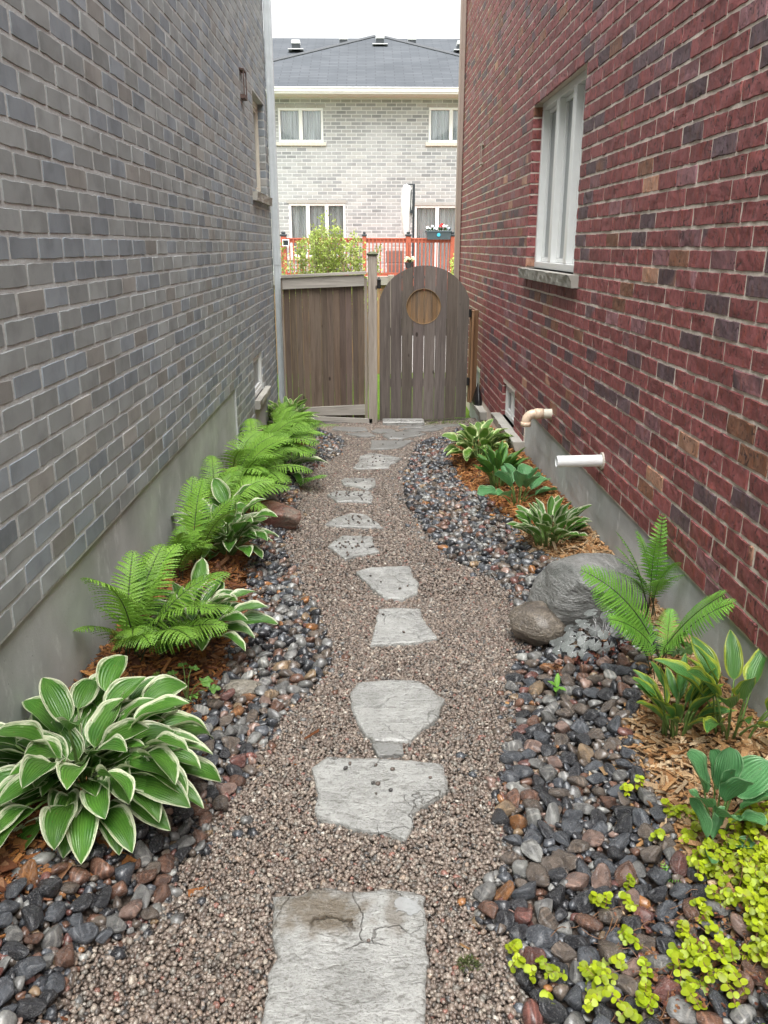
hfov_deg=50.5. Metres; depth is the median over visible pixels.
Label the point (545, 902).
river stone
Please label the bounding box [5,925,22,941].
river stone
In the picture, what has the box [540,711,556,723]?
river stone
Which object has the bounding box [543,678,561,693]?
river stone
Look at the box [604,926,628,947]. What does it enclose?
river stone
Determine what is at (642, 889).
river stone
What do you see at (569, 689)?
river stone
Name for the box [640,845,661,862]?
river stone
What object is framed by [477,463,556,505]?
hosta
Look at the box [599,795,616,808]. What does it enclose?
river stone
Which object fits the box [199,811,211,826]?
river stone
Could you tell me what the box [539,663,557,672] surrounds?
river stone
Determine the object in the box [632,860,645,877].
river stone
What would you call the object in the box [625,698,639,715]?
river stone
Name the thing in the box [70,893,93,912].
river stone
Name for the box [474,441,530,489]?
hosta
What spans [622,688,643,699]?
river stone
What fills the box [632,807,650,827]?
river stone
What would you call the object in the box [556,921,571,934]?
river stone
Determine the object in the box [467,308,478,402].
gate post
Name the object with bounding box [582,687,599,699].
river stone
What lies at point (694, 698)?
hosta
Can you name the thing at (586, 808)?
river stone
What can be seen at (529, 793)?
river stone
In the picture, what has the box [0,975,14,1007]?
river stone
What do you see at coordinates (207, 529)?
fern
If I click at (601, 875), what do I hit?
river stone
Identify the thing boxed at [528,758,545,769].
river stone
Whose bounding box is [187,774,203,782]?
river stone
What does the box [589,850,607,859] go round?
river stone
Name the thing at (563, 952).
river stone
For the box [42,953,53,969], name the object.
river stone
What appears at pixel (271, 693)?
river stone
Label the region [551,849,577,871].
river stone
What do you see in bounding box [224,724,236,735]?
river stone
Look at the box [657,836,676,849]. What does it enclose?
river stone
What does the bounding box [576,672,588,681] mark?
river stone
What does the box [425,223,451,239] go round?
planter box
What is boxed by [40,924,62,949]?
river stone
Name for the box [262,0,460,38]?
sky
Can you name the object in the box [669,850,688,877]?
river stone
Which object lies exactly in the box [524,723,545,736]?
river stone
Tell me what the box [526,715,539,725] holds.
river stone
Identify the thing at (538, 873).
river stone
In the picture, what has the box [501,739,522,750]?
river stone
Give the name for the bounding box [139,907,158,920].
river stone
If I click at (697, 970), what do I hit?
river stone
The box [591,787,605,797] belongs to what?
river stone
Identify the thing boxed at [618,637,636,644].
river stone
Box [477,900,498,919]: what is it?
river stone
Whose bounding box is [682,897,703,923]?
river stone
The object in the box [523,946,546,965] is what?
river stone
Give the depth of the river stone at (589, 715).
2.89 m
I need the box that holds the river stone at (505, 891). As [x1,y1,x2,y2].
[493,880,514,900]
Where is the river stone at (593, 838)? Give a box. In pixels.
[582,829,603,846]
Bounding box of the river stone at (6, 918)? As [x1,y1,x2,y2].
[0,912,12,928]
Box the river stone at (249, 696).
[241,693,255,701]
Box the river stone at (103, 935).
[95,927,113,943]
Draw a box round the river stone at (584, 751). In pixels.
[577,743,593,762]
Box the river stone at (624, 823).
[613,813,632,833]
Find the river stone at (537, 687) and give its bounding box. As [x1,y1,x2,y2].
[528,680,543,695]
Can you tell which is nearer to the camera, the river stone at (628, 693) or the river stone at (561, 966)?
the river stone at (561, 966)
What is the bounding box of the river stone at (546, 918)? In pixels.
[538,907,558,929]
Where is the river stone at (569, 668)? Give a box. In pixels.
[558,663,575,674]
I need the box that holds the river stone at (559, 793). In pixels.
[548,788,570,798]
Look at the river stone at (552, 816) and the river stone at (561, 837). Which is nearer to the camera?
the river stone at (561, 837)
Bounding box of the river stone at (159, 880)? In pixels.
[152,874,172,887]
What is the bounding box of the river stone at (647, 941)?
[632,933,656,954]
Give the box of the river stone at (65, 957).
[54,942,75,968]
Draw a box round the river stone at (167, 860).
[157,853,174,873]
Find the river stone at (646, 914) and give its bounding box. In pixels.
[632,906,654,925]
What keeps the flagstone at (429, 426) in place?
on the path
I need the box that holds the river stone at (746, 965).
[741,959,767,986]
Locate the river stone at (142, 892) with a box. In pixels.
[131,884,150,908]
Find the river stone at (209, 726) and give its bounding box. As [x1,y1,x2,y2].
[196,723,212,736]
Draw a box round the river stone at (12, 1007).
[0,1004,17,1011]
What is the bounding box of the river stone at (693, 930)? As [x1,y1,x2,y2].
[673,920,696,942]
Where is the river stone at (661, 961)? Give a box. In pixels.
[644,954,673,973]
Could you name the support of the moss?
on the pea gravel
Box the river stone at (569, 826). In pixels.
[560,818,582,838]
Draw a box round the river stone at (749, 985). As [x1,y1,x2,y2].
[727,970,753,1000]
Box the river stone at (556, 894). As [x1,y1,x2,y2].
[544,884,564,909]
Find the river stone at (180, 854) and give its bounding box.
[174,846,191,862]
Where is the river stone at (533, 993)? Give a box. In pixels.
[528,988,542,1003]
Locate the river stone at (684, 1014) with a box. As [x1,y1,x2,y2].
[666,995,697,1023]
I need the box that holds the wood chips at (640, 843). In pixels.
[386,453,760,963]
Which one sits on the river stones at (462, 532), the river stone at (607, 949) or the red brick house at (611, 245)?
the river stone at (607, 949)
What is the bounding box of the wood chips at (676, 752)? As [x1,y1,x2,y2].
[511,516,767,936]
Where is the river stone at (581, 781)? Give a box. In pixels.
[566,775,588,788]
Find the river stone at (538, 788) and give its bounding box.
[531,784,547,800]
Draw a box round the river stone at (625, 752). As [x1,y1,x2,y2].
[620,746,637,759]
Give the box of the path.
[0,436,767,1023]
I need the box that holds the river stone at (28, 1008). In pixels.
[14,997,46,1020]
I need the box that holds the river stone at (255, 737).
[247,731,262,743]
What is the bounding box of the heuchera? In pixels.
[549,606,641,658]
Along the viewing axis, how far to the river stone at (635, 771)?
2.52 m
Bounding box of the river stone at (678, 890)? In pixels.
[669,882,691,899]
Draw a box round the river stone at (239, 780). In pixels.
[228,774,245,786]
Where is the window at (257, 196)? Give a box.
[252,99,272,205]
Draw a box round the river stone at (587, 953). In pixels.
[577,946,600,965]
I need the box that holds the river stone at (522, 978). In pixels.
[515,968,537,986]
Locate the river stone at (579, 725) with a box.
[569,718,589,733]
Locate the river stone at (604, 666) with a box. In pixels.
[600,663,617,671]
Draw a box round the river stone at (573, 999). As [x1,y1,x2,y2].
[564,984,583,1011]
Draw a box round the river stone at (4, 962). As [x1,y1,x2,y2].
[0,956,10,971]
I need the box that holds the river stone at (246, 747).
[240,742,253,752]
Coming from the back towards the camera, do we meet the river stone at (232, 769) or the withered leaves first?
the river stone at (232, 769)
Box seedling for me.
[167,662,220,700]
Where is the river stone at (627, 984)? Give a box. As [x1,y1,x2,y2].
[615,974,639,996]
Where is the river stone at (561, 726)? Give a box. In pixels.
[554,721,568,733]
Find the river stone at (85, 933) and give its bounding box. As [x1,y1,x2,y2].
[67,922,98,944]
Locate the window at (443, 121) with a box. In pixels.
[425,107,457,145]
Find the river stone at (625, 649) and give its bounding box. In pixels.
[620,645,633,654]
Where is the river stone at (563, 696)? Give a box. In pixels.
[560,693,571,700]
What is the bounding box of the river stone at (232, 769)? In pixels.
[226,764,242,775]
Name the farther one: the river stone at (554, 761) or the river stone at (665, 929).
the river stone at (554, 761)
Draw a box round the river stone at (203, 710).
[193,704,208,715]
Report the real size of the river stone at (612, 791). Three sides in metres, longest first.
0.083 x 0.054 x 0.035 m
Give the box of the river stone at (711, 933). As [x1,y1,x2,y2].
[701,921,724,937]
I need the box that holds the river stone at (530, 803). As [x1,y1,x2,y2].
[522,798,542,812]
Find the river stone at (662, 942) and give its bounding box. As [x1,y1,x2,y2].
[655,936,677,954]
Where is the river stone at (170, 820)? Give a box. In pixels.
[156,814,172,833]
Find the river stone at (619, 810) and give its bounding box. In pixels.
[614,805,637,819]
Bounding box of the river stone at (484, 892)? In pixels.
[472,881,495,903]
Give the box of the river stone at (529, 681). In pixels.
[522,676,535,686]
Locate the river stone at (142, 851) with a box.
[134,840,151,866]
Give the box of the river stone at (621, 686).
[617,681,630,696]
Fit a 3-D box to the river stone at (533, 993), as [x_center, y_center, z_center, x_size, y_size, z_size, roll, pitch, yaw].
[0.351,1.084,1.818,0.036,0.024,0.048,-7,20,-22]
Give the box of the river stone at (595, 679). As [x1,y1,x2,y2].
[586,674,604,684]
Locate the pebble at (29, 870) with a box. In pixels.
[17,858,37,886]
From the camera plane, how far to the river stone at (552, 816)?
2.42 m
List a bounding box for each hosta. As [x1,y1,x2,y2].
[0,654,220,863]
[129,558,277,654]
[171,478,278,560]
[252,430,326,485]
[266,394,317,424]
[442,419,512,460]
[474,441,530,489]
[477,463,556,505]
[506,495,591,549]
[632,653,736,739]
[654,630,767,743]
[686,747,767,836]
[689,797,754,863]
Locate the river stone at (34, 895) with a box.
[26,887,43,906]
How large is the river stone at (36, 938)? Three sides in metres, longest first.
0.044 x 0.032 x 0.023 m
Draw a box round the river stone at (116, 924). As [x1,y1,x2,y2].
[106,915,126,933]
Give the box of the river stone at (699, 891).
[690,883,709,902]
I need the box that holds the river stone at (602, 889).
[593,885,615,907]
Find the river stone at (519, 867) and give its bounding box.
[511,860,527,878]
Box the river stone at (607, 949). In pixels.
[597,939,623,964]
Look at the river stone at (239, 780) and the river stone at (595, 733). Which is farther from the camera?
the river stone at (595, 733)
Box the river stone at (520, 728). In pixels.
[510,724,527,735]
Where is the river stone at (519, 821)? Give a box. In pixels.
[509,814,527,829]
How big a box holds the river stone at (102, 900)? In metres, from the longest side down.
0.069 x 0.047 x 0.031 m
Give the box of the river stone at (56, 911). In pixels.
[43,900,65,921]
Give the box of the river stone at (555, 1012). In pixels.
[539,997,568,1023]
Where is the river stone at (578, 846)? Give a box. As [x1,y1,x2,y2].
[566,839,589,852]
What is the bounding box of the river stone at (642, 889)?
[628,884,649,898]
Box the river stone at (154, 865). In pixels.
[145,861,160,874]
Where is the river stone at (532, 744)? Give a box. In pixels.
[524,739,541,752]
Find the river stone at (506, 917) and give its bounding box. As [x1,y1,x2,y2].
[496,909,515,933]
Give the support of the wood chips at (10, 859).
on the path
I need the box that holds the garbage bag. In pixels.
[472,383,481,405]
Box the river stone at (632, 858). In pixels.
[619,855,637,864]
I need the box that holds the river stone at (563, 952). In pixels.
[551,942,576,963]
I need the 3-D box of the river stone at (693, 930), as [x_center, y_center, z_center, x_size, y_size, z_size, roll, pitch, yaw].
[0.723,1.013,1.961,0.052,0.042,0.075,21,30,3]
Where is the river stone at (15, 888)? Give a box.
[4,877,26,898]
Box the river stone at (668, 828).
[661,822,674,833]
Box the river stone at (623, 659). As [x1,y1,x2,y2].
[617,653,631,666]
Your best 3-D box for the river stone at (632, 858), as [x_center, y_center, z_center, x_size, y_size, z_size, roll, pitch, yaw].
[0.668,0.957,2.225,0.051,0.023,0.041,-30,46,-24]
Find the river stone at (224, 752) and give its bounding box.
[219,747,230,758]
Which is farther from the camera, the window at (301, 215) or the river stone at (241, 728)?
the window at (301, 215)
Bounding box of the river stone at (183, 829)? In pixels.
[176,821,191,836]
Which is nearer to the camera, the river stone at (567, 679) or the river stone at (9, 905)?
the river stone at (9, 905)
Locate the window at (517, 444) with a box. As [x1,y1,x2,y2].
[490,385,524,451]
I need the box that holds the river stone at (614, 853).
[607,845,625,860]
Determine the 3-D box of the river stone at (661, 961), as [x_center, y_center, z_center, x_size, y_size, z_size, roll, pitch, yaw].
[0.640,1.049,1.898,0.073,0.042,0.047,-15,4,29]
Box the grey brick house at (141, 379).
[0,0,284,722]
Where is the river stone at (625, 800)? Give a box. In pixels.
[617,792,631,805]
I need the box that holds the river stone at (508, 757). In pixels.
[499,751,522,764]
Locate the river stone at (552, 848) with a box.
[547,845,561,853]
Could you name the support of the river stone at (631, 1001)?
on the path
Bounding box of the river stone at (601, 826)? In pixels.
[591,820,607,834]
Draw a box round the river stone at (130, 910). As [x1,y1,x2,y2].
[118,899,142,920]
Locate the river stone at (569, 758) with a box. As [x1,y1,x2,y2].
[560,751,577,765]
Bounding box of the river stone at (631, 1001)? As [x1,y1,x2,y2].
[616,996,642,1018]
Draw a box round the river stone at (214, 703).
[206,698,223,709]
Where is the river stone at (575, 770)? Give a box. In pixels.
[568,763,581,775]
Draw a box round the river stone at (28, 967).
[14,956,45,981]
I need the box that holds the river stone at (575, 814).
[561,809,583,819]
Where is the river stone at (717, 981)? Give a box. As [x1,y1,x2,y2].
[704,971,723,992]
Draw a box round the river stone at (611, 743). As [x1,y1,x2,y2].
[602,737,621,751]
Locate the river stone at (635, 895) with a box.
[618,888,639,913]
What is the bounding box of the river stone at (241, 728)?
[233,724,248,736]
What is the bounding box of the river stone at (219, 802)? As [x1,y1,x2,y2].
[212,795,228,810]
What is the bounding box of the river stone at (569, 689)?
[557,685,573,695]
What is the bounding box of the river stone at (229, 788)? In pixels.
[216,782,236,794]
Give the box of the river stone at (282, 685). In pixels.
[274,681,288,690]
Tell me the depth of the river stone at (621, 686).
2.96 m
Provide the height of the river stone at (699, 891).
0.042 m
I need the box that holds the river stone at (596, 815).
[590,808,606,824]
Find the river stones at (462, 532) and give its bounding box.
[390,424,767,1023]
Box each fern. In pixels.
[73,543,235,662]
[164,476,241,566]
[166,525,212,583]
[199,455,290,511]
[220,429,312,493]
[239,417,325,470]
[258,406,340,442]
[271,402,306,422]
[294,475,326,486]
[579,564,735,678]
[615,516,683,616]
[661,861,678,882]
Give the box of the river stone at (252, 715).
[246,709,258,722]
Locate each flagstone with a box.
[261,888,429,1023]
[311,757,448,843]
[324,513,382,532]
[327,490,372,506]
[328,535,379,561]
[332,427,367,431]
[341,478,375,490]
[345,432,375,437]
[350,680,444,746]
[353,453,401,471]
[356,566,418,601]
[370,440,413,449]
[370,608,436,649]
[371,428,394,433]
[372,743,403,758]
[382,431,425,439]
[398,424,466,428]
[403,427,443,431]
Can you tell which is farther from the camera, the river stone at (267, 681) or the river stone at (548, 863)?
the river stone at (267, 681)
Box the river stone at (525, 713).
[515,709,530,717]
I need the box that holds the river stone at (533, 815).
[525,808,540,827]
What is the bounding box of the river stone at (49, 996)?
[39,989,57,1007]
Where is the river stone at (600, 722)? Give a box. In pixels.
[593,717,608,727]
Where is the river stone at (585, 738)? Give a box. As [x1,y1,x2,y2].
[575,733,591,745]
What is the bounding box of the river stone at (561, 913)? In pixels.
[554,907,567,921]
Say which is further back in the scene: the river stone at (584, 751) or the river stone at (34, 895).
the river stone at (584, 751)
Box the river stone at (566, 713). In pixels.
[555,708,574,718]
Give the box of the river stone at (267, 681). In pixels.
[258,677,271,685]
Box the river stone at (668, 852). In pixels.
[663,847,675,861]
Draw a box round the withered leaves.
[614,882,767,1015]
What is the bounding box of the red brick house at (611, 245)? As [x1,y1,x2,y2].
[454,0,767,720]
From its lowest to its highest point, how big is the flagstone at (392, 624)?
0.066 m
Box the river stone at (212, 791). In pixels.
[206,784,218,799]
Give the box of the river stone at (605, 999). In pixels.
[586,980,621,1002]
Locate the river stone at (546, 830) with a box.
[537,819,553,837]
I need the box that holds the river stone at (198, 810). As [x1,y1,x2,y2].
[190,801,208,815]
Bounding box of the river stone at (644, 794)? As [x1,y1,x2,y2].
[638,787,656,806]
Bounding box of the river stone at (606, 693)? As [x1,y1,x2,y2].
[596,687,613,700]
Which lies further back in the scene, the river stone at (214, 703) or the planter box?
the planter box
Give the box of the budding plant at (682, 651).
[659,630,692,658]
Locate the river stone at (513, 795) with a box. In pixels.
[504,788,519,807]
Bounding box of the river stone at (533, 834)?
[523,829,542,845]
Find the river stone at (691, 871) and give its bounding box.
[687,866,706,882]
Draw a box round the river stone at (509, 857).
[499,850,520,865]
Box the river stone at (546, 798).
[538,791,560,806]
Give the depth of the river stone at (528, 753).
2.70 m
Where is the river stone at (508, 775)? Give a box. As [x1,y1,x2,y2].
[499,769,519,782]
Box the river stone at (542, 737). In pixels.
[533,730,550,743]
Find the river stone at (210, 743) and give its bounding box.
[203,739,214,754]
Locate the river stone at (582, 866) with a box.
[575,857,591,883]
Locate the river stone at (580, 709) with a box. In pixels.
[571,703,589,715]
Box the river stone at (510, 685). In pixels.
[505,680,518,691]
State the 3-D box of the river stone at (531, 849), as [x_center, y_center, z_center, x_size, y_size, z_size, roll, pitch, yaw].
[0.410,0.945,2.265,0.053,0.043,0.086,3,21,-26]
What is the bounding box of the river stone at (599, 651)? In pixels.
[595,646,608,655]
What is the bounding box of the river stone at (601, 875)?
[591,863,611,887]
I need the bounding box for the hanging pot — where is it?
[404,256,414,268]
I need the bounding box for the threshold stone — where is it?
[382,418,424,425]
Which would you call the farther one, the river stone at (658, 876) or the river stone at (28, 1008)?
the river stone at (658, 876)
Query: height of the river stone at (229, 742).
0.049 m
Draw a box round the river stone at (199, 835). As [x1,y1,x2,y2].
[193,829,208,842]
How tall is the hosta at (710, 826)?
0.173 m
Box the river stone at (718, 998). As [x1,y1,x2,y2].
[708,989,731,1018]
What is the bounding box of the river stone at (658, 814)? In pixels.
[649,805,670,822]
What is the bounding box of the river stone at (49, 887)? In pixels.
[37,878,62,898]
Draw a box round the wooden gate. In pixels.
[379,265,471,419]
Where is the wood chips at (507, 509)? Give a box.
[449,425,582,534]
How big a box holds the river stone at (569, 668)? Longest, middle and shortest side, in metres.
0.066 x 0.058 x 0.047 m
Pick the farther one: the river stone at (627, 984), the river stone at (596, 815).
the river stone at (596, 815)
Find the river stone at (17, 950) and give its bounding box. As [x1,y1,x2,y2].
[0,941,29,959]
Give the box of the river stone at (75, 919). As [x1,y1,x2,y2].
[69,912,83,926]
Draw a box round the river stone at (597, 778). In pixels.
[585,772,606,785]
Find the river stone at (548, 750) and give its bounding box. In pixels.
[541,744,557,756]
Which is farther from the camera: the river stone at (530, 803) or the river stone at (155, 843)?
the river stone at (530, 803)
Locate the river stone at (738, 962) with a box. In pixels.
[720,946,745,965]
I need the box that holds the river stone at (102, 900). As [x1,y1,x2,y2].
[91,885,111,908]
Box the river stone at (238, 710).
[230,705,243,716]
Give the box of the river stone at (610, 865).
[593,857,615,876]
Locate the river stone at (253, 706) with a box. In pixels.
[248,703,261,714]
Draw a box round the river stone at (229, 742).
[221,736,239,748]
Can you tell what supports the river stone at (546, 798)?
on the river stones at (462, 532)
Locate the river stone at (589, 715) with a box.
[582,709,598,721]
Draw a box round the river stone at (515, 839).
[503,834,522,846]
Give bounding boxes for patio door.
[415,206,454,271]
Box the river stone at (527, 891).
[510,881,535,899]
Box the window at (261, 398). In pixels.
[253,352,270,409]
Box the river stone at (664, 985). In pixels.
[653,975,681,1003]
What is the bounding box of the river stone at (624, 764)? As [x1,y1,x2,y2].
[615,758,633,770]
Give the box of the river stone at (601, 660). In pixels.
[596,656,611,666]
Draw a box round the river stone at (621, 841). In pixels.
[609,832,630,850]
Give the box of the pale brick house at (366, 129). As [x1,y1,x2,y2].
[264,34,459,318]
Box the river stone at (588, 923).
[574,913,603,932]
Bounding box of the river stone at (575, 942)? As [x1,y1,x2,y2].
[564,934,590,951]
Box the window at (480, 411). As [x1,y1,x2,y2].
[466,366,486,419]
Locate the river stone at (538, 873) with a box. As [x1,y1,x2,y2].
[526,862,549,887]
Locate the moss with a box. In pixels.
[426,419,469,424]
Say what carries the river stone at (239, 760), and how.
on the river stones at (298, 631)
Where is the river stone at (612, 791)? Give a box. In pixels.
[606,784,624,798]
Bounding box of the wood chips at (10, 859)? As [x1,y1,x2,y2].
[0,429,307,901]
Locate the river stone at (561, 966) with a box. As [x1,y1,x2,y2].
[543,962,567,983]
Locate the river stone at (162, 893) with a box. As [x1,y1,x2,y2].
[151,884,170,903]
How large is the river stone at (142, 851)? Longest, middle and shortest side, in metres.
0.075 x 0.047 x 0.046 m
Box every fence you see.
[273,275,393,373]
[280,271,371,422]
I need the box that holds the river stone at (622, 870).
[614,860,636,886]
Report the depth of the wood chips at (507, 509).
5.67 m
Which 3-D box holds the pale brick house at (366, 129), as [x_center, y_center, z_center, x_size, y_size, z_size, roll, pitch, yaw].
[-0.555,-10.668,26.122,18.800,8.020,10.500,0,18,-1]
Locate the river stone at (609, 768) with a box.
[603,762,615,776]
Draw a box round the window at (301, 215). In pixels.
[288,203,345,259]
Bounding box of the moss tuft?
[454,953,482,973]
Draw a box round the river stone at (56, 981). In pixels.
[44,972,65,993]
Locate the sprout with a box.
[548,673,565,695]
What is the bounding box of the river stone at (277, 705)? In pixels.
[270,699,284,711]
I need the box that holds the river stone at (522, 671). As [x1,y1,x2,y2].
[515,669,526,674]
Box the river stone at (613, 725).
[606,715,620,734]
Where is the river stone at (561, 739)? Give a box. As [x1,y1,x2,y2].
[554,733,569,746]
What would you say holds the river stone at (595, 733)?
on the river stones at (462, 532)
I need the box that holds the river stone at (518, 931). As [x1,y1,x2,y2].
[509,923,527,941]
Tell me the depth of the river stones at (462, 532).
2.96 m
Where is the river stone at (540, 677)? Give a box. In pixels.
[536,674,550,680]
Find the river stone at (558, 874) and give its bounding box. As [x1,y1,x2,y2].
[548,867,567,881]
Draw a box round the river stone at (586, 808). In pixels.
[574,802,594,814]
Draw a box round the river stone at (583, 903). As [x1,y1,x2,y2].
[572,889,599,913]
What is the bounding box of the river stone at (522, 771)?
[509,765,533,780]
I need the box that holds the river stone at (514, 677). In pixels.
[505,672,523,682]
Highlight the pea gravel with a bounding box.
[36,418,540,1023]
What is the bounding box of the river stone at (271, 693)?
[264,689,279,699]
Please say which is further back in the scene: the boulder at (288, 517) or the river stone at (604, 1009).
the boulder at (288, 517)
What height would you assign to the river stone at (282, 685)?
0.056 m
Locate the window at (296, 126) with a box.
[276,108,325,145]
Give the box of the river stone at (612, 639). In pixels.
[607,634,620,645]
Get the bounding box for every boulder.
[220,679,262,696]
[252,490,278,501]
[252,500,301,529]
[508,601,565,646]
[528,553,648,631]
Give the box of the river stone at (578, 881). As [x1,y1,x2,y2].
[565,872,589,890]
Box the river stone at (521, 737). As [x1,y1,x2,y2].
[512,731,526,744]
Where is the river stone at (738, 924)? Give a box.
[730,913,757,938]
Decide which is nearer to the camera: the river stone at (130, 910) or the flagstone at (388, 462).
the river stone at (130, 910)
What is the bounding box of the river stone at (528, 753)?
[521,748,536,759]
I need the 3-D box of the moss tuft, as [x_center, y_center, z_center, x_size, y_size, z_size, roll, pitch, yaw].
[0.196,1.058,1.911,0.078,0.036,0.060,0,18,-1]
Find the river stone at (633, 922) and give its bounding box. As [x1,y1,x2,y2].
[621,915,643,935]
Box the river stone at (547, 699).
[541,694,556,704]
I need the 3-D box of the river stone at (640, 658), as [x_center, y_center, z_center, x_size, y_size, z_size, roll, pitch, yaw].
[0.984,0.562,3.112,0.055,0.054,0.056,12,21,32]
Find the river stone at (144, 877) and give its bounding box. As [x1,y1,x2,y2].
[135,869,156,884]
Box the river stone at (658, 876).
[646,867,670,885]
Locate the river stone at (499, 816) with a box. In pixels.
[491,808,509,824]
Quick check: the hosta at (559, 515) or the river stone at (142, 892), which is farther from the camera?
the hosta at (559, 515)
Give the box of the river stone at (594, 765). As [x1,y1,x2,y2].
[584,760,603,772]
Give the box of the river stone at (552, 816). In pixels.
[545,802,560,824]
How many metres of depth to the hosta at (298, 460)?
6.18 m
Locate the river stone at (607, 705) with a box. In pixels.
[600,699,617,711]
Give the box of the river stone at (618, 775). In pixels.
[612,769,626,782]
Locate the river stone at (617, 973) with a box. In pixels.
[606,966,618,983]
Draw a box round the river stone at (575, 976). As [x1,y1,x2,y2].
[569,961,585,983]
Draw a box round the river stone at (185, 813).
[171,806,193,821]
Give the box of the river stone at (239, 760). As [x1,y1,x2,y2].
[229,753,245,767]
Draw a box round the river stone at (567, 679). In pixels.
[561,674,574,686]
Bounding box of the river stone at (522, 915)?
[514,907,532,924]
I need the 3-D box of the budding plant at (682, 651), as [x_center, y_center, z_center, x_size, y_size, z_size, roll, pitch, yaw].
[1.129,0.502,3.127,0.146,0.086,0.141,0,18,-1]
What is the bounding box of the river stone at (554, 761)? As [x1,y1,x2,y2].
[547,755,562,767]
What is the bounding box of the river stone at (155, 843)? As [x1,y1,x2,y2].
[148,834,163,853]
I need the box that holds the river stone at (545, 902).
[534,898,552,921]
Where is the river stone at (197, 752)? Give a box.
[192,750,202,755]
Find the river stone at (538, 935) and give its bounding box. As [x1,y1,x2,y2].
[526,924,558,948]
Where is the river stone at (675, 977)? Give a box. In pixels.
[671,968,686,980]
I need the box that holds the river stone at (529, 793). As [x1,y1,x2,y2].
[520,789,539,800]
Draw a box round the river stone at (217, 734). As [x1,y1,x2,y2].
[210,730,225,739]
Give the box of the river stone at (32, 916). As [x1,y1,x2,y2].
[21,903,43,931]
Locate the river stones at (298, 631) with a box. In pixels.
[0,427,349,1023]
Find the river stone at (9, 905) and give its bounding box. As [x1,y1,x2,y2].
[0,899,19,913]
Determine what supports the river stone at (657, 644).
on the river stones at (462, 532)
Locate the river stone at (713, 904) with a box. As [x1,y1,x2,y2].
[705,899,730,916]
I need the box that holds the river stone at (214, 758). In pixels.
[206,753,218,766]
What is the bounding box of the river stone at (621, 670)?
[614,665,632,675]
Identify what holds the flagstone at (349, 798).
on the path
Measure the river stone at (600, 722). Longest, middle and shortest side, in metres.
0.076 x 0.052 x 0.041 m
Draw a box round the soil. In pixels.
[1,435,767,898]
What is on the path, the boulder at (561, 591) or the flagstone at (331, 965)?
the flagstone at (331, 965)
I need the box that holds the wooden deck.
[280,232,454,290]
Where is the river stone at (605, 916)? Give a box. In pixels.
[597,907,622,926]
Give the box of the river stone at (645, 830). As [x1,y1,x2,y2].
[637,823,658,840]
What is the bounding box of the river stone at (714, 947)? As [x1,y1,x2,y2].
[698,939,720,963]
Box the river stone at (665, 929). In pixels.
[651,922,675,938]
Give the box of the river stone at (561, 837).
[550,831,570,847]
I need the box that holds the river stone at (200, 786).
[192,781,207,792]
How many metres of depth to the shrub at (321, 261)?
10.95 m
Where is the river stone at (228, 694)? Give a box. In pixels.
[218,688,234,700]
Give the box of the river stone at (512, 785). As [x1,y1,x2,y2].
[506,781,525,793]
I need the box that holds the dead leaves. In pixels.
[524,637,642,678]
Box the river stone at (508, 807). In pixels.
[494,800,515,816]
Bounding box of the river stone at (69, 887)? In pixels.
[59,881,79,894]
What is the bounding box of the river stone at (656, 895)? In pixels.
[647,885,667,903]
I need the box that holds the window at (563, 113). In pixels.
[518,69,586,287]
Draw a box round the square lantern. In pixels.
[282,240,289,245]
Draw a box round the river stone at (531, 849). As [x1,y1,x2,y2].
[520,839,542,862]
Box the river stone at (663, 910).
[655,900,678,921]
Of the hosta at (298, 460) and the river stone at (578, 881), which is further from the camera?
the hosta at (298, 460)
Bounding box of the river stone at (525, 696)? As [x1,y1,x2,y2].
[518,692,532,701]
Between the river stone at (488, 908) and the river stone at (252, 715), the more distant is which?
the river stone at (252, 715)
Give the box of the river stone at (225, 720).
[218,715,232,726]
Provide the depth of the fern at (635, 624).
2.92 m
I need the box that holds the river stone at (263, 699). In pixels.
[259,695,270,705]
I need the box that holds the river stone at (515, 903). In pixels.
[510,897,527,910]
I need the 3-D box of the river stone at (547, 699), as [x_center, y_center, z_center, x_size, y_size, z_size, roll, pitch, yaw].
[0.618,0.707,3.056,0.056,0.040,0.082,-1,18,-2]
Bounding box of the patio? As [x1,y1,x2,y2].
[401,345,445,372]
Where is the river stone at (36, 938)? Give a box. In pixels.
[23,932,43,944]
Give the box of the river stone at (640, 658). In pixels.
[634,654,648,662]
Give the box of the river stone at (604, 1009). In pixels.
[594,1001,613,1021]
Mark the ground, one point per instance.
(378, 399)
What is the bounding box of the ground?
[278,319,470,419]
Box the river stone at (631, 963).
[621,957,641,977]
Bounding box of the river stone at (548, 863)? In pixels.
[539,855,565,871]
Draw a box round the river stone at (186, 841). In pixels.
[176,835,195,850]
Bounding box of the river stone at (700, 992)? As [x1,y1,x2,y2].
[684,975,708,1010]
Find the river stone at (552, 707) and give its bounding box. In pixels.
[543,701,558,713]
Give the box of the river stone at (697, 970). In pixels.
[677,948,701,974]
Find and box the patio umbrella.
[401,184,414,278]
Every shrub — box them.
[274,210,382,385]
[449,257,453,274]
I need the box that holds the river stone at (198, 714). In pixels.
[190,711,201,718]
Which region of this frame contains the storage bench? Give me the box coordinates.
[386,250,401,275]
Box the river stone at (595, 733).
[588,728,605,739]
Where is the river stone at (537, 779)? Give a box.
[532,774,544,785]
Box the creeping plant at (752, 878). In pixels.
[505,774,767,1023]
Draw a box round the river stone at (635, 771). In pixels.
[630,767,645,783]
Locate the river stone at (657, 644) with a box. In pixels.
[645,641,660,652]
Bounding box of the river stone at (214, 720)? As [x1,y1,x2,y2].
[205,715,219,728]
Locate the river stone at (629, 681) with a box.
[622,675,636,686]
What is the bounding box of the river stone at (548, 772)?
[539,764,557,782]
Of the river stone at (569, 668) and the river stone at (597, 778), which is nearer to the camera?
the river stone at (597, 778)
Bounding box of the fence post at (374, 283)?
[367,251,380,422]

